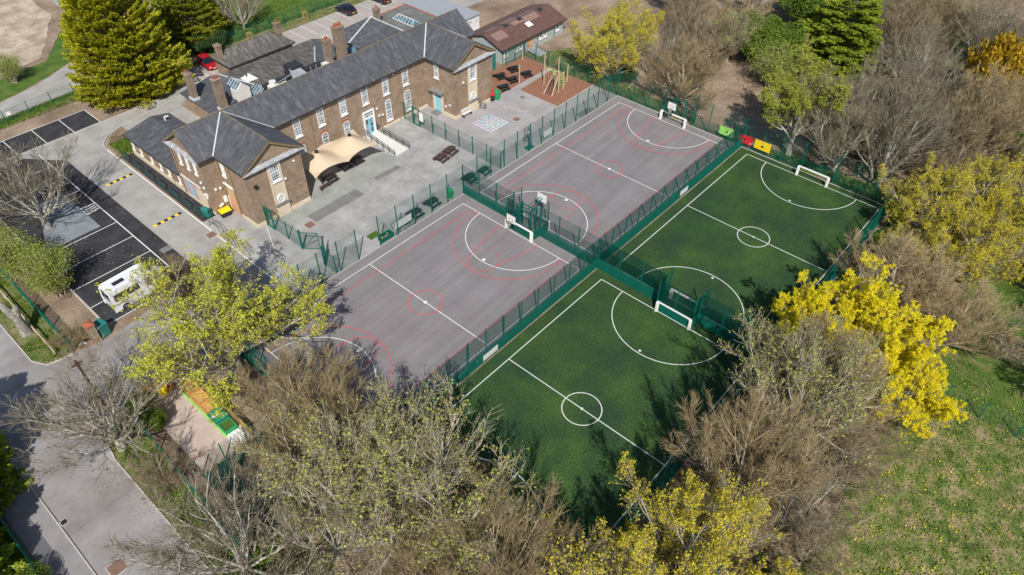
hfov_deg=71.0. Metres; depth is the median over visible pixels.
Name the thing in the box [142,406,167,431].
shrub
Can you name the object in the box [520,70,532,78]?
picnic table
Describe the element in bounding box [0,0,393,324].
parking markings
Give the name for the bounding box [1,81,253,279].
drive
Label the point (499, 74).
picnic table
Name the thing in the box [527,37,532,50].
door
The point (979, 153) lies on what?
tree
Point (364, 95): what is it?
window
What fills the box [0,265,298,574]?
road
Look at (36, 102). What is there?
fence
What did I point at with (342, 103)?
window
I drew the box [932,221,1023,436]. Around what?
grass
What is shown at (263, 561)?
hedge
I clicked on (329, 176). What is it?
picnic table
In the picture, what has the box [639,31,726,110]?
tree
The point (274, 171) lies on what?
window
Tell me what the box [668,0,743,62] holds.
tree
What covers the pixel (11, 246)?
tree
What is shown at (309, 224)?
manhole cover
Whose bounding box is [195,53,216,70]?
parked car
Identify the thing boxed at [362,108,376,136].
door
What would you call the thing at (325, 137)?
window
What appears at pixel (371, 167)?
tarmac patch
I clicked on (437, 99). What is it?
door
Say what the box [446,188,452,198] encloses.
wheelie bin
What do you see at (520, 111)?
hopscotch
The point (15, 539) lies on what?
fence
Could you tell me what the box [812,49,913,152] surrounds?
tree
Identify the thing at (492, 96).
litter bin
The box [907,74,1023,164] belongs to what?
tree
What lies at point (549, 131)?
sign board
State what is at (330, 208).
tarmac patch
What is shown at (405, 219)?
sign board
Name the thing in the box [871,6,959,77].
tree
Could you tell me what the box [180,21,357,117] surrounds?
range
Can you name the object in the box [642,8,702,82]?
tree
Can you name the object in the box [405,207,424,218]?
picnic table
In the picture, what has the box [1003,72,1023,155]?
tree
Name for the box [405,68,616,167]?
play yard
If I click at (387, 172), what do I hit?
tarmac patch
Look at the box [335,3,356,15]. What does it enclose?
parked car
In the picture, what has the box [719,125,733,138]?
sign board
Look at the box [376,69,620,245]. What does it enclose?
fence
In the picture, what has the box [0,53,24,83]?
tree
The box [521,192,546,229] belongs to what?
basketball hoop
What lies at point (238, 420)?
slatted fence
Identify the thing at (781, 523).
tree
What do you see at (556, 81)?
climbing frame
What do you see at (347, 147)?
canopy
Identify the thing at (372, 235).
grass mat
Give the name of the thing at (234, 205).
door
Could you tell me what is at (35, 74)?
grass
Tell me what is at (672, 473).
fence
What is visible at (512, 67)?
picnic table
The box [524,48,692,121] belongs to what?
grass
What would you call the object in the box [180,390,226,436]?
green edging
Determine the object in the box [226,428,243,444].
play sheet
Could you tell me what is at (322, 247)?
gate
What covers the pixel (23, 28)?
sandy lot
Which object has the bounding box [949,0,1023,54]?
tree
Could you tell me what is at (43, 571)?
shrub
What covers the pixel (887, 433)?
tree
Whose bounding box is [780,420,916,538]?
tree
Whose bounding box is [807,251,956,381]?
tree
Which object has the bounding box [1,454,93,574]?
footway
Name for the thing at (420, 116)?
gate
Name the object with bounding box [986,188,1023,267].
tree
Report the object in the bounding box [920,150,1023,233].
tree
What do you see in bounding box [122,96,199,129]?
service yard
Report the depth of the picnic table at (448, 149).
81.16 m
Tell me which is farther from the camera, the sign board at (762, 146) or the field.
the field
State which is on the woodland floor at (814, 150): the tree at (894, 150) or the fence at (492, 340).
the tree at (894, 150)
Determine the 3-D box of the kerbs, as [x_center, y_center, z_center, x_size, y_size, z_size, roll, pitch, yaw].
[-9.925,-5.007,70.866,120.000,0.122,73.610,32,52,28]
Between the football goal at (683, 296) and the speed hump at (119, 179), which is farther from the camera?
the speed hump at (119, 179)
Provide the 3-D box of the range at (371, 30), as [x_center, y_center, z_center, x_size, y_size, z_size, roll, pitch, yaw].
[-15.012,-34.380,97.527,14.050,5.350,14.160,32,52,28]
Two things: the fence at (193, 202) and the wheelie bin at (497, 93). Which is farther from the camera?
the wheelie bin at (497, 93)
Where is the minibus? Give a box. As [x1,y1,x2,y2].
[98,263,164,312]
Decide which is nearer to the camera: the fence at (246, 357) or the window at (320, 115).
the fence at (246, 357)
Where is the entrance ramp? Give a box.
[365,123,409,156]
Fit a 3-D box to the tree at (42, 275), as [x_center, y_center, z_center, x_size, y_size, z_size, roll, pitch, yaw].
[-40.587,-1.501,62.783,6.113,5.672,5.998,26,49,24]
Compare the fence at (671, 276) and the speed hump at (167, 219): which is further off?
the speed hump at (167, 219)
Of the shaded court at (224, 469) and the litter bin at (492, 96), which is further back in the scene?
the litter bin at (492, 96)
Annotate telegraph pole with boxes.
[71,360,111,414]
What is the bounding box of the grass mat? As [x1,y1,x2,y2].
[366,231,379,239]
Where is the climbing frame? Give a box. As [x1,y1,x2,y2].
[543,53,567,96]
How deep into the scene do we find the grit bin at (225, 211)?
72.61 m
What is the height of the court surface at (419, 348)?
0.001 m
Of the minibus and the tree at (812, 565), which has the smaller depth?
the tree at (812, 565)
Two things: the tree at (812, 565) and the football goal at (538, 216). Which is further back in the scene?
the football goal at (538, 216)
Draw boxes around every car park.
[0,110,98,159]
[0,159,191,323]
[181,0,466,83]
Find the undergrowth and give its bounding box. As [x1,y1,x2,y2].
[622,0,1017,574]
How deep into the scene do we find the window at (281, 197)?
71.94 m
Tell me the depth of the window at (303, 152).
77.60 m
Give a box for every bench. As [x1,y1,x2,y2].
[319,181,330,190]
[461,105,471,117]
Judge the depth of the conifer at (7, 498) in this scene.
50.37 m
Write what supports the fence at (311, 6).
on the ground at (68, 306)
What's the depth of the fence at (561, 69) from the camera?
95.45 m
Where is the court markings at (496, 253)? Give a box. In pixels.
[268,106,714,417]
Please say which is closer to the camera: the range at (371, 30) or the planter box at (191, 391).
the planter box at (191, 391)
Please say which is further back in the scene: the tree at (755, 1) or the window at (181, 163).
the tree at (755, 1)
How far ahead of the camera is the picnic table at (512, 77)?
93.38 m
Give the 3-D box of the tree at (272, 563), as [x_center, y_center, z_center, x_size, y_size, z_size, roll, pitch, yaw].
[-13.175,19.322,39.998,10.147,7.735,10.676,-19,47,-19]
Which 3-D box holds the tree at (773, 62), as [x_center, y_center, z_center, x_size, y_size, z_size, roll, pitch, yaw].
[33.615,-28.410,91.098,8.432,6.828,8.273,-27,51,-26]
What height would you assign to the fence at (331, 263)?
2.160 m
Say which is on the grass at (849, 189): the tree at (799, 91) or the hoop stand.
the tree at (799, 91)
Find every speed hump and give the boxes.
[106,173,132,185]
[153,212,181,226]
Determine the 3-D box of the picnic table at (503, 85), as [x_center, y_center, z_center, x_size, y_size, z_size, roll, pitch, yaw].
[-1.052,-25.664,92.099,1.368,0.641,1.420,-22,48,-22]
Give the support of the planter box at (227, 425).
on the nursery yard at (188, 422)
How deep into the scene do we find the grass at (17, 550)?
47.42 m
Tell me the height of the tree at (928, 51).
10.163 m
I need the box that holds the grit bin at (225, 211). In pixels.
[217,205,231,217]
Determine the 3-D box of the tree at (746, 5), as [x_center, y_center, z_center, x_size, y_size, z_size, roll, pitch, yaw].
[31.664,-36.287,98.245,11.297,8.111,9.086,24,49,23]
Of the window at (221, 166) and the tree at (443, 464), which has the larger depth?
the window at (221, 166)
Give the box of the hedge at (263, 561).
[245,480,334,569]
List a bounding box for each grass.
[0,31,70,101]
[0,92,74,128]
[0,268,68,362]
[0,521,33,574]
[108,414,351,574]
[186,0,365,68]
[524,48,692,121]
[770,151,914,292]
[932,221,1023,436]
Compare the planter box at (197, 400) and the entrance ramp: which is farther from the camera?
the entrance ramp
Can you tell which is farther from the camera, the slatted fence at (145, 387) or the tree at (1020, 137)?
the tree at (1020, 137)
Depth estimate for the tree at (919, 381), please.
51.70 m
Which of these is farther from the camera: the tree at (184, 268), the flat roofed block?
the flat roofed block
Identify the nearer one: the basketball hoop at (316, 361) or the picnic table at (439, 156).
the basketball hoop at (316, 361)
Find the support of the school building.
on the ground at (68, 306)
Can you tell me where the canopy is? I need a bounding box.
[301,129,379,178]
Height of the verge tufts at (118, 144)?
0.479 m
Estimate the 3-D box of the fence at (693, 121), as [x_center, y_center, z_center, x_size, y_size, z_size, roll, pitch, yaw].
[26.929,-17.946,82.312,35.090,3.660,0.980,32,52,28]
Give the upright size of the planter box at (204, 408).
0.430 m
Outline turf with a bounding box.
[370,147,886,574]
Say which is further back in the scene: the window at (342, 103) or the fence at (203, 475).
the window at (342, 103)
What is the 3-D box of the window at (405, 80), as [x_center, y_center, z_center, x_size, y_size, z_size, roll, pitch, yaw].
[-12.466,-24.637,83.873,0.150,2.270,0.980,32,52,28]
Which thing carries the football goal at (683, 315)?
on the turf
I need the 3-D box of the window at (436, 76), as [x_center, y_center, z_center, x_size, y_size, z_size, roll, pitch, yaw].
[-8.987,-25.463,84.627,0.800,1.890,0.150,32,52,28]
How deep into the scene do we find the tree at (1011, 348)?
57.55 m
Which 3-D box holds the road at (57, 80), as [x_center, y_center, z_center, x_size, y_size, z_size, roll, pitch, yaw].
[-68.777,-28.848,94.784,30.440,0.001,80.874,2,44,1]
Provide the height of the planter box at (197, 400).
0.430 m
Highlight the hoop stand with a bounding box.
[524,126,533,149]
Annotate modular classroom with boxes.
[473,3,567,63]
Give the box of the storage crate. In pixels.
[377,229,393,242]
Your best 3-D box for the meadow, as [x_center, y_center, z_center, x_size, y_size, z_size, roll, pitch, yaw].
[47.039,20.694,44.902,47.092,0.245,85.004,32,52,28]
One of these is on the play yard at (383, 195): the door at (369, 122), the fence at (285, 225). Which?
the fence at (285, 225)
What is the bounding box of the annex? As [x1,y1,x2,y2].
[122,113,185,191]
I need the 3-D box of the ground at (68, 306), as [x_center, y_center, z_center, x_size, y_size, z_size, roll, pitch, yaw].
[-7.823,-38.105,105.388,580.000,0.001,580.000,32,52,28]
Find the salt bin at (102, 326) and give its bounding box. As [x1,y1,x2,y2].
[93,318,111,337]
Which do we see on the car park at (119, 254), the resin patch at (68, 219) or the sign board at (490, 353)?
the resin patch at (68, 219)
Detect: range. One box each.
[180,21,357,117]
[210,19,294,73]
[344,4,472,49]
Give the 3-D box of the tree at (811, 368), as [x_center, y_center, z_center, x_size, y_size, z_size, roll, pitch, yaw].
[20.229,6.747,50.120,12.375,12.551,10.935,25,49,23]
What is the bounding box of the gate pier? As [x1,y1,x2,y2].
[81,320,101,344]
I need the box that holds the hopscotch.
[503,105,527,114]
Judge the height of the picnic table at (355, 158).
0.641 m
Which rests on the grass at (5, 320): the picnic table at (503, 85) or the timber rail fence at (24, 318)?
the timber rail fence at (24, 318)
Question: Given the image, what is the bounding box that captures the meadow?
[793,351,1023,574]
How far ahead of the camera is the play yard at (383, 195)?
73.73 m
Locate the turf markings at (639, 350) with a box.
[398,154,878,572]
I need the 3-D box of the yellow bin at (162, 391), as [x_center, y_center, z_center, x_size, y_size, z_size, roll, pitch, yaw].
[-27.398,8.043,56.254,0.824,1.150,0.824,32,52,28]
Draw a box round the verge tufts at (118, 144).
[0,0,338,574]
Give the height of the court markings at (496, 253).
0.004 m
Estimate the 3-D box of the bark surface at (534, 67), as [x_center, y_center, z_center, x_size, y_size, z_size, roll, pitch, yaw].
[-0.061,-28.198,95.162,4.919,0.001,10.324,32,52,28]
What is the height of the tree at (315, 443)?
12.028 m
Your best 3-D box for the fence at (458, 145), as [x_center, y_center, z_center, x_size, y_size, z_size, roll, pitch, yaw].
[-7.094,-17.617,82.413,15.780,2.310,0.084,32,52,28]
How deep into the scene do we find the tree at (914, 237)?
66.18 m
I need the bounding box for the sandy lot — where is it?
[0,0,51,74]
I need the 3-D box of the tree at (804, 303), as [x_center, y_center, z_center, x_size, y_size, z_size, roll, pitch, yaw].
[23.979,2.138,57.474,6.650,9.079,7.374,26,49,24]
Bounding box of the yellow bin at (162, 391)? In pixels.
[156,383,167,396]
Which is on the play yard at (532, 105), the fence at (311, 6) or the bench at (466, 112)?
the bench at (466, 112)
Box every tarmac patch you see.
[274,153,395,231]
[308,189,363,221]
[374,165,400,179]
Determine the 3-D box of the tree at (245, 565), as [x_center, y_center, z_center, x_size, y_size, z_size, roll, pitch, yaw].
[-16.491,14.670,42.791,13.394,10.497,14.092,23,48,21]
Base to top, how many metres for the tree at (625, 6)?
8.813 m
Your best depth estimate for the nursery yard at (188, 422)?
54.36 m
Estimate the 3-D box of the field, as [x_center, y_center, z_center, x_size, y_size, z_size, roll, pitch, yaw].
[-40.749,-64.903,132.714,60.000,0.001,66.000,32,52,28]
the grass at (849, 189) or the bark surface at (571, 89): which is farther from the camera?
the bark surface at (571, 89)
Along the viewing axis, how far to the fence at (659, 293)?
62.32 m
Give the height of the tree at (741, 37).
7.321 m
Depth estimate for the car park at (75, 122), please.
83.85 m
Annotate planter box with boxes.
[181,379,200,396]
[190,389,208,406]
[198,398,215,414]
[207,407,229,425]
[217,417,237,434]
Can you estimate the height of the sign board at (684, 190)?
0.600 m
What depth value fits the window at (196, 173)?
70.34 m
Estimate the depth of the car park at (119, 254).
70.06 m
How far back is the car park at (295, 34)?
105.70 m
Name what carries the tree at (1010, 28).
on the woodland floor at (814, 150)
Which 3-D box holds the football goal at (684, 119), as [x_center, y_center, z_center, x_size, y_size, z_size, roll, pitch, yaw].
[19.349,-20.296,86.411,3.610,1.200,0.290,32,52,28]
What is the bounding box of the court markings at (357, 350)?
[261,102,726,421]
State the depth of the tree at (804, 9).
102.36 m
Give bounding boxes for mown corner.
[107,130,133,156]
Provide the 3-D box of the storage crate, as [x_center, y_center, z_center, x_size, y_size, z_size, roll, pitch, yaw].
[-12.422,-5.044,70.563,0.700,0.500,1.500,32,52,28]
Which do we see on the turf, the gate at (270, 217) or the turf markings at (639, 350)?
the turf markings at (639, 350)
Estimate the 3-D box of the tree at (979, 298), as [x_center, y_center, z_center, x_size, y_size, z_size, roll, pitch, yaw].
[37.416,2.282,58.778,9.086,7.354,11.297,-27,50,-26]
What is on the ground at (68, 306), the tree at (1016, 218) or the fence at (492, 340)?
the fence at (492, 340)
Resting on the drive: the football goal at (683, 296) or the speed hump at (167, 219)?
the speed hump at (167, 219)
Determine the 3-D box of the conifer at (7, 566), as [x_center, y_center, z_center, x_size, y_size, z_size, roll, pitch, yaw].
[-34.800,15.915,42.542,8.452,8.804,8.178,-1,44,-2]
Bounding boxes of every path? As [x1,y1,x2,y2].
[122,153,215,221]
[459,0,483,6]
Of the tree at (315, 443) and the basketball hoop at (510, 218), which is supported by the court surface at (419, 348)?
the basketball hoop at (510, 218)
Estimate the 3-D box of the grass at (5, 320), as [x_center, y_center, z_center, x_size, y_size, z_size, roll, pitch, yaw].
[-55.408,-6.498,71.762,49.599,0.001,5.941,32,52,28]
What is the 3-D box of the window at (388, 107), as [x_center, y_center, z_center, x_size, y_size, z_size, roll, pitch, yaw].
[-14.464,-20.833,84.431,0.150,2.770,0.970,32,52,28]
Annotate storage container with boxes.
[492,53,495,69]
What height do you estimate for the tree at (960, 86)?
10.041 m
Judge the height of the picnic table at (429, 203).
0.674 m
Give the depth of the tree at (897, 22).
96.55 m
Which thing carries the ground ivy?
on the grass at (849, 189)
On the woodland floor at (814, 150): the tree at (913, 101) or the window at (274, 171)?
the tree at (913, 101)
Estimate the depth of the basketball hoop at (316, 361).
55.73 m
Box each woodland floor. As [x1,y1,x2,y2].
[280,0,1023,574]
[754,0,1023,128]
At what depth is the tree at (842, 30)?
94.89 m
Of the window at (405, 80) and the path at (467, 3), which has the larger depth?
the path at (467, 3)
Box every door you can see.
[228,195,241,214]
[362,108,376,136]
[433,93,443,113]
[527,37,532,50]
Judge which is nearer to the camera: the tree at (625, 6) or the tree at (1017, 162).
the tree at (1017, 162)
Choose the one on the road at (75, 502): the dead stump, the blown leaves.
the blown leaves
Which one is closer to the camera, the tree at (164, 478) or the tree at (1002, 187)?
the tree at (164, 478)
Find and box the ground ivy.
[775,151,906,288]
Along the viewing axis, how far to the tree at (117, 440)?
49.87 m
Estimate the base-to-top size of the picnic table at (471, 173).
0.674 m
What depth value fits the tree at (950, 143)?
75.44 m
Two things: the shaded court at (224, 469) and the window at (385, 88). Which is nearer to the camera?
the shaded court at (224, 469)
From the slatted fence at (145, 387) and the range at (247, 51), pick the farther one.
the range at (247, 51)
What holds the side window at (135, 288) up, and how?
in the minibus
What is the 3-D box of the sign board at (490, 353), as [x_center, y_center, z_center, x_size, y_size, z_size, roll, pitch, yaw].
[-1.766,5.396,59.297,0.030,0.600,1.750,32,52,28]
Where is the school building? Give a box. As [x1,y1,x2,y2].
[163,8,495,227]
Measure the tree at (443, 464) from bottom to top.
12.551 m
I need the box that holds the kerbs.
[0,68,885,574]
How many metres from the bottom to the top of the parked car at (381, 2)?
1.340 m
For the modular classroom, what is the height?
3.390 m
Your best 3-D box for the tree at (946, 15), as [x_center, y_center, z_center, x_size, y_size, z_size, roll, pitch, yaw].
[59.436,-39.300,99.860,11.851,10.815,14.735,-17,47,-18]
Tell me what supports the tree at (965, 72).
on the woodland floor at (814, 150)
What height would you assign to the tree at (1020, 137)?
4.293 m
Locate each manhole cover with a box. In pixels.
[59,518,68,526]
[105,556,128,574]
[205,231,217,238]
[303,221,316,228]
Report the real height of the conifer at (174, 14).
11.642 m
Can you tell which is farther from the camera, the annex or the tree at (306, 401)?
the annex
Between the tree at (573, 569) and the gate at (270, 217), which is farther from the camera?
the gate at (270, 217)
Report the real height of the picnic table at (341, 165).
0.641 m
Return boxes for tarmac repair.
[159,245,172,252]
[577,107,593,117]
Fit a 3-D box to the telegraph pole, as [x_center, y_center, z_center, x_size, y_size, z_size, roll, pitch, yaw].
[-30.987,7.509,53.039,0.309,6.305,0.800,32,52,28]
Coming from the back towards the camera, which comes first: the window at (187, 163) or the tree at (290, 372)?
the window at (187, 163)
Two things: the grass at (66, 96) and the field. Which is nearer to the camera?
the grass at (66, 96)
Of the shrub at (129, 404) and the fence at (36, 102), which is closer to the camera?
the shrub at (129, 404)
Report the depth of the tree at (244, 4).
101.39 m
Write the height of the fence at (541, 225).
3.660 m
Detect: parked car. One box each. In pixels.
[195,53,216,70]
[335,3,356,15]
[371,0,390,4]
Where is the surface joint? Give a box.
[69,485,134,536]
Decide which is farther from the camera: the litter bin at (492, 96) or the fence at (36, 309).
the litter bin at (492, 96)
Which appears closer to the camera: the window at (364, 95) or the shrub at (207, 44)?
the window at (364, 95)
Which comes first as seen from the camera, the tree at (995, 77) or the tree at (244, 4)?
the tree at (995, 77)
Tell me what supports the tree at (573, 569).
on the woodland floor at (814, 150)
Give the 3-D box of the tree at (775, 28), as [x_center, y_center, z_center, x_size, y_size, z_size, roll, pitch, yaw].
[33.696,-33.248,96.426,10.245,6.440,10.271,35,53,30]
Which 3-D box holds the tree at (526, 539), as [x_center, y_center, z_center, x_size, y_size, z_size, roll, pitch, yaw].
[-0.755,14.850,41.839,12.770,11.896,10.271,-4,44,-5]
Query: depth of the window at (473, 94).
87.14 m
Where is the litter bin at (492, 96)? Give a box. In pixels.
[490,92,493,101]
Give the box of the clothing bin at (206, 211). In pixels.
[201,206,212,217]
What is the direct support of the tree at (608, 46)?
on the ground at (68, 306)
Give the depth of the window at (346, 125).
80.65 m
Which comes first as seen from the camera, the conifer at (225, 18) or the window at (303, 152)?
the window at (303, 152)
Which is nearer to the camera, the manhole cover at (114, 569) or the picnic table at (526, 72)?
the manhole cover at (114, 569)
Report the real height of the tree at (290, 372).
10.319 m
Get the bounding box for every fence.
[0,82,73,122]
[0,269,74,351]
[0,290,55,354]
[0,517,38,574]
[119,397,251,557]
[126,364,185,401]
[185,0,343,57]
[188,372,252,435]
[193,411,323,537]
[219,230,359,330]
[223,320,511,573]
[271,213,299,245]
[323,252,336,272]
[360,118,748,435]
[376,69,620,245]
[403,102,501,168]
[462,165,599,263]
[506,41,618,93]
[513,187,549,235]
[581,179,905,573]
[597,239,777,355]
[618,69,904,204]
[662,267,711,323]
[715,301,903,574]
[939,383,1023,437]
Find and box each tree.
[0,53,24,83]
[0,129,81,228]
[0,221,53,283]
[0,326,193,490]
[2,239,78,297]
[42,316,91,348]
[95,226,334,427]
[97,427,339,574]
[125,431,206,504]
[139,251,210,311]
[212,0,263,29]
[227,339,363,476]
[231,353,405,494]
[232,373,449,558]
[241,542,303,574]
[244,442,416,574]
[327,369,540,574]
[347,479,510,574]
[392,452,605,574]
[530,511,663,574]
[567,5,655,78]
[600,0,665,57]
[608,451,784,574]
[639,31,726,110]
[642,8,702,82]
[655,378,841,563]
[661,0,727,39]
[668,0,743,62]
[670,0,696,16]
[697,7,769,62]
[707,0,773,50]
[714,305,900,470]
[717,434,883,562]
[730,10,808,62]
[735,0,768,10]
[738,503,861,574]
[747,36,798,90]
[755,33,852,156]
[756,308,888,454]
[764,269,859,354]
[766,555,827,574]
[778,0,854,21]
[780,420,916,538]
[787,0,885,80]
[795,72,894,172]
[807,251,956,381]
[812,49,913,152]
[813,387,931,497]
[825,227,970,330]
[837,74,965,185]
[845,41,957,157]
[854,325,968,438]
[855,0,948,55]
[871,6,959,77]
[873,160,995,245]
[876,219,938,269]
[879,28,981,105]
[889,0,985,52]
[891,95,985,178]
[901,267,1023,372]
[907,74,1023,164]
[911,60,987,137]
[919,196,1023,293]
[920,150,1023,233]
[921,106,1008,194]
[929,61,1023,136]
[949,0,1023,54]
[960,67,1023,94]
[978,3,1023,45]
[978,310,1023,384]
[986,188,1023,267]
[988,126,1023,167]
[999,139,1023,194]
[1000,173,1023,226]
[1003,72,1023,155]
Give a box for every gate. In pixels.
[262,206,275,229]
[297,230,326,265]
[412,106,422,126]
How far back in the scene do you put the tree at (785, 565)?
43.20 m
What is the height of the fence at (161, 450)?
1.860 m
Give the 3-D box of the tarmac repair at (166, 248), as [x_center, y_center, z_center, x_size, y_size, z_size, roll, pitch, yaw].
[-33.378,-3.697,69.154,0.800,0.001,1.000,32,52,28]
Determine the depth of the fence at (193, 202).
76.47 m
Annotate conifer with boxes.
[0,429,33,516]
[0,526,33,574]
[57,0,194,110]
[147,0,227,52]
[182,0,233,29]
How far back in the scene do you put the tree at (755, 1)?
106.07 m
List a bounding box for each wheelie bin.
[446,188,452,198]
[494,89,500,99]
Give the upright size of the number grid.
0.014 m
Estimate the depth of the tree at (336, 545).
43.51 m
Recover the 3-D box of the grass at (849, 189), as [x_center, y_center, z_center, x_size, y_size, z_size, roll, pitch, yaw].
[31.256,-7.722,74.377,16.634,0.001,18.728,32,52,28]
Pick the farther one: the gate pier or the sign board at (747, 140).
the sign board at (747, 140)
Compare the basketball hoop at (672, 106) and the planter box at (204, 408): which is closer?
the planter box at (204, 408)
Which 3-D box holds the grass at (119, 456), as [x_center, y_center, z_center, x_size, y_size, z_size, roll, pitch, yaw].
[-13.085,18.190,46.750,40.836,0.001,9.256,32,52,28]
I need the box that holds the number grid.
[471,113,508,132]
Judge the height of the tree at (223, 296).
10.859 m
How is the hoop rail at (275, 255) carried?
on the play yard at (383, 195)
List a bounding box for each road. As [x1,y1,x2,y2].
[0,0,80,117]
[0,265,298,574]
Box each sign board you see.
[394,213,411,228]
[483,344,497,360]
[544,127,551,137]
[680,186,687,195]
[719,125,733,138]
[738,133,752,145]
[754,139,771,152]
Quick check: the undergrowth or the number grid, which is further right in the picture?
the undergrowth
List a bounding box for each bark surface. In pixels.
[492,57,549,94]
[520,69,590,105]
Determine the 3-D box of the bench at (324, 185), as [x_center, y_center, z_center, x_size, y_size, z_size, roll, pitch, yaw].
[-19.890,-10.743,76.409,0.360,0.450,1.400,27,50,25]
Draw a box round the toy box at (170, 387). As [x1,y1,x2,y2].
[167,382,173,390]
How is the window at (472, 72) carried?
in the school building
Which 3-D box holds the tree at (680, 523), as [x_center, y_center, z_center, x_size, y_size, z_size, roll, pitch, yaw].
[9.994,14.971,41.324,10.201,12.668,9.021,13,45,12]
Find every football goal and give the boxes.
[505,219,532,242]
[523,207,549,229]
[654,300,691,330]
[659,109,686,128]
[668,288,704,307]
[795,165,829,187]
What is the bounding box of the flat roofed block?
[401,0,480,30]
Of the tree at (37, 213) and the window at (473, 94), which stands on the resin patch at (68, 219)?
the tree at (37, 213)
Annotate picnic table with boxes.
[321,172,338,184]
[335,161,352,171]
[349,155,364,166]
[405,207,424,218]
[422,196,440,208]
[432,152,449,163]
[441,145,458,156]
[460,172,478,184]
[476,165,489,176]
[493,72,506,79]
[497,83,510,91]
[505,75,518,84]
[507,65,518,71]
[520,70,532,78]
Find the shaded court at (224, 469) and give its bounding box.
[203,429,324,536]
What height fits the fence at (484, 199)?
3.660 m
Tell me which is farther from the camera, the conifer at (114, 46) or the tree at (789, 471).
the conifer at (114, 46)
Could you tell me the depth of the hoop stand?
82.31 m
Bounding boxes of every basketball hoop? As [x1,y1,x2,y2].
[287,351,318,386]
[506,204,531,229]
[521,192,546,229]
[667,96,687,121]
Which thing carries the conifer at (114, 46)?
on the ground at (68, 306)
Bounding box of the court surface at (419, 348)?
[239,96,733,443]
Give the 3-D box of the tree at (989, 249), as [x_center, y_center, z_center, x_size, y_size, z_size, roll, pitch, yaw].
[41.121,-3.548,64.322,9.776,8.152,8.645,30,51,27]
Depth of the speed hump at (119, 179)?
77.21 m
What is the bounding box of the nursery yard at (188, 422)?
[147,376,250,469]
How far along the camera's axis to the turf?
60.42 m
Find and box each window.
[113,283,139,301]
[177,153,183,165]
[184,158,190,170]
[192,163,198,176]
[219,163,226,178]
[268,162,282,184]
[277,193,285,201]
[292,118,303,139]
[300,142,306,156]
[316,108,326,127]
[321,129,329,143]
[338,97,347,117]
[342,118,350,134]
[360,86,369,106]
[381,77,389,96]
[385,98,393,122]
[401,68,409,86]
[404,89,411,111]
[433,64,438,79]
[469,63,476,81]
[470,91,475,98]
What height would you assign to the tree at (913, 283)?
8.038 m
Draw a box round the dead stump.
[0,303,33,337]
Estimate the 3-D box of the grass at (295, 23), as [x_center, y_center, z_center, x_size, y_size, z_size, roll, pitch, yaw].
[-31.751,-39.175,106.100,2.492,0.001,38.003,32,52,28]
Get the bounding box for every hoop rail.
[193,207,204,217]
[268,248,284,262]
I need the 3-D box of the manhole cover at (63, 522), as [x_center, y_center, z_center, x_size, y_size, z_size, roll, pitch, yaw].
[-30.453,15.940,48.762,0.500,0.028,0.500,32,52,28]
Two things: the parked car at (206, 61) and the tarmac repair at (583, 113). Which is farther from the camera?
the parked car at (206, 61)
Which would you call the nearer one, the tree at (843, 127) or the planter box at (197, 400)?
the planter box at (197, 400)
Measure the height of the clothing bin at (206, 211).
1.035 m
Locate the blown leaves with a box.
[1,184,405,574]
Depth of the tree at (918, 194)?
68.26 m
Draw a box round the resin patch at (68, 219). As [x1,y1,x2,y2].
[39,193,99,251]
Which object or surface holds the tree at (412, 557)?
on the woodland floor at (814, 150)
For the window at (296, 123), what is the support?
in the school building
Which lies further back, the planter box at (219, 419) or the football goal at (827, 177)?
the football goal at (827, 177)
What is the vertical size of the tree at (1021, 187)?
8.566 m
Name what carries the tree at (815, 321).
on the woodland floor at (814, 150)
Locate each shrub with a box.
[0,534,6,547]
[13,560,52,574]
[124,393,155,420]
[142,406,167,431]
[186,27,227,52]
[605,64,637,81]
[965,29,1023,87]
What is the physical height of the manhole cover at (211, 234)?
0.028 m
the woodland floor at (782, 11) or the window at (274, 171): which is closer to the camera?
the window at (274, 171)
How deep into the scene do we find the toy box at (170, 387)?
56.69 m
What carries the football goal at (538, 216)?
on the court surface at (419, 348)
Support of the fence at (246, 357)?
on the ground at (68, 306)
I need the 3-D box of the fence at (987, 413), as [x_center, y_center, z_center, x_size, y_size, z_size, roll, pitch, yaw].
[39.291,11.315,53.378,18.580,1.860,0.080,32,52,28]
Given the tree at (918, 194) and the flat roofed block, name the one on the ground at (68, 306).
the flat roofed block
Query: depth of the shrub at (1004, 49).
86.61 m
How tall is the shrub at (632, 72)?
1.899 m
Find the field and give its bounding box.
[151,0,342,44]
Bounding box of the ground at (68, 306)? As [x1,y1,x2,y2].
[0,0,892,574]
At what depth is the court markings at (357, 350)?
69.92 m
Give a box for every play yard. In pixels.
[202,119,499,296]
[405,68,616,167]

